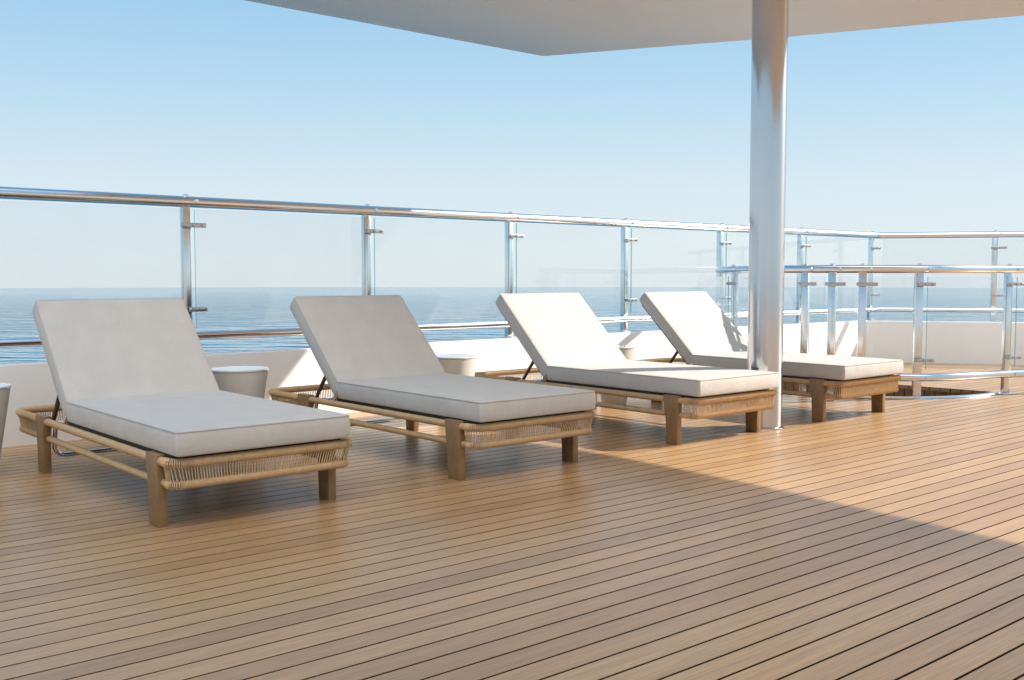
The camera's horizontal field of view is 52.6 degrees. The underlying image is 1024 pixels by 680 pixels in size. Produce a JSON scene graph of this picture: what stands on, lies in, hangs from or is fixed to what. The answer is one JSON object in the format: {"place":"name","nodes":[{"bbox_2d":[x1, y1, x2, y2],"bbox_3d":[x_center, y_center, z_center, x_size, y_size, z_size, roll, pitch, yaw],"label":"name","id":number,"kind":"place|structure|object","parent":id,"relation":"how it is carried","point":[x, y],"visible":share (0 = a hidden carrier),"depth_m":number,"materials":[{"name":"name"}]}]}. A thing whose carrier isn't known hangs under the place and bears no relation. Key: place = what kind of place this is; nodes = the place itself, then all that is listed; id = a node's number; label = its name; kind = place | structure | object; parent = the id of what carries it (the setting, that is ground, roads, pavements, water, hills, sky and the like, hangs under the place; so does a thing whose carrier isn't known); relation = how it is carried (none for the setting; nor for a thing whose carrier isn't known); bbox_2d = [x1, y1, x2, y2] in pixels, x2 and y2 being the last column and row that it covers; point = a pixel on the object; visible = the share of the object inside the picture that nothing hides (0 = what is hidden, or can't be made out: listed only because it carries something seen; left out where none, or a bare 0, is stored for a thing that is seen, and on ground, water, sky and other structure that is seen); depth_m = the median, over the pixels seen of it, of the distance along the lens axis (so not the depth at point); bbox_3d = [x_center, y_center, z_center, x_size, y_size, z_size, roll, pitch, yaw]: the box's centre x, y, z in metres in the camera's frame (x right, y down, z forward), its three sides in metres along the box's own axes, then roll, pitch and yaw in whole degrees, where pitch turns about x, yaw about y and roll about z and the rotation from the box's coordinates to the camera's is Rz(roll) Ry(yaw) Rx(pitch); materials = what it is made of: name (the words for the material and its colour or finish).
{"place":"outdoors","nodes":[
{"label":"outdoors","id":0,"kind":"place"},
{"bbox_2d":[0,363,1023,679],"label":"deck","id":1,"kind":"structure","parent":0,"point":[854,539],"depth_m":3.32,"materials":[{"name":"brown wood"}]},
{"bbox_2d":[0,383,11,456],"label":"side table","id":2,"kind":"object","parent":1,"relation":"on","point":[5,388],"visible":1,"depth_m":4.63,"materials":[{"name":"beige stone"}]},
{"bbox_2d":[15,298,352,527],"bbox_3d":[-1.538,0.224,4.591,0.770,0.793,1.980,-3,5,-40],"label":"sun lounger","id":3,"kind":"object","parent":1,"relation":"on","point":[137,375],"visible":1,"depth_m":4.43,"materials":[{"name":"white fabric"}]},
{"bbox_2d":[211,366,268,397],"bbox_3d":[-1.452,0.357,5.528,0.306,0.413,0.306,-3,5,-40],"label":"side table","id":4,"kind":"object","parent":1,"relation":"on","point":[248,380],"visible":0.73,"depth_m":5.40,"materials":[{"name":"white ceramic"}]},
{"bbox_2d":[268,295,595,479],"bbox_3d":[-0.504,0.172,5.451,0.770,0.792,1.980,-3,5,-41],"label":"sun lounger","id":5,"kind":"object","parent":1,"relation":"on","point":[374,354],"visible":0.88,"depth_m":5.23,"materials":[{"name":"fabric"}]},
{"bbox_2d":[0,320,867,446],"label":"parapet wall","id":6,"kind":"structure","parent":1,"relation":"attached to","point":[32,383],"depth_m":6.67,"materials":[{"name":"white paint"}]},
{"bbox_2d":[0,186,880,347],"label":"glass railing","id":7,"kind":"object","parent":6,"relation":"on","point":[186,202],"visible":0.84,"depth_m":7.10,"materials":[{"name":"silver"}]},
{"bbox_2d":[436,354,477,376],"bbox_3d":[-0.362,0.303,6.406,0.306,0.413,0.306,-3,5,-40],"label":"side table","id":8,"kind":"object","parent":1,"relation":"on","point":[461,364],"visible":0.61,"depth_m":6.27,"materials":[{"name":"white ceramic"}]},
{"bbox_2d":[600,345,635,404],"bbox_3d":[0.722,0.248,7.306,0.306,0.413,0.306,-3,5,-40],"label":"side table","id":9,"kind":"object","parent":1,"relation":"on","point":[628,351],"visible":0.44,"depth_m":7.23,"materials":[{"name":"white ceramic"}]},
{"bbox_2d":[475,292,778,444],"bbox_3d":[0.618,0.113,6.411,0.770,0.792,1.980,-3,5,-40],"label":"sun lounger","id":10,"kind":"object","parent":1,"relation":"on","point":[565,339],"visible":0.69,"depth_m":6.14,"materials":[{"name":"fabric"}]},
{"bbox_2d":[744,0,788,429],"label":"pillar","id":11,"kind":"structure","parent":1,"relation":"on","point":[768,121],"depth_m":6.04,"materials":[{"name":"grey metal"}]},
{"bbox_2d":[245,0,1023,55],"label":"canopy","id":12,"kind":"object","parent":11,"relation":"on","point":[548,27],"visible":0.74,"depth_m":6.60,"materials":[{"name":"paint"}]},
{"bbox_2d":[638,291,902,421],"bbox_3d":[1.658,0.060,7.293,0.770,0.789,1.980,-3,5,-41],"label":"sun lounger","id":13,"kind":"object","parent":1,"relation":"on","point":[698,328],"visible":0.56,"depth_m":7.08,"materials":[{"name":"fabric"}]},
{"bbox_2d":[715,263,1023,398],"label":"stair railing","id":14,"kind":"object","parent":1,"relation":"on","point":[1005,374],"visible":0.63,"depth_m":7.75,"materials":[{"name":"silver metal"}]},
{"bbox_2d":[783,382,969,396],"bbox_3d":[2.554,1.521,8.569,1.414,2.218,2.380,-3,5,-40],"label":"stairwell","id":15,"kind":"object","parent":1,"relation":"attached to","point":[901,392],"visible":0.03,"depth_m":8.63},
{"bbox_2d":[866,320,1023,364],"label":"parapet wall","id":16,"kind":"structure","parent":1,"relation":"on","point":[967,342],"depth_m":10.76,"materials":[{"name":"white paint"}]},
{"bbox_2d":[879,230,1023,320],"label":"glass railing","id":17,"kind":"object","parent":16,"relation":"on","point":[994,235],"visible":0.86,"depth_m":10.92,"materials":[{"name":"silver"}]},
{"bbox_2d":[0,287,1023,362],"bbox_3d":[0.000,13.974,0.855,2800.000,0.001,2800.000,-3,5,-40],"label":"sea","id":18,"kind":"structure","parent":0,"point":[241,308],"depth_m":522.05,"materials":[{"name":"blue liquid"}]},
{"bbox_2d":[0,0,1023,287],"label":"sky","id":19,"kind":"structure","parent":0,"point":[914,128],"materials":[{"name":"blue"}]}
]}

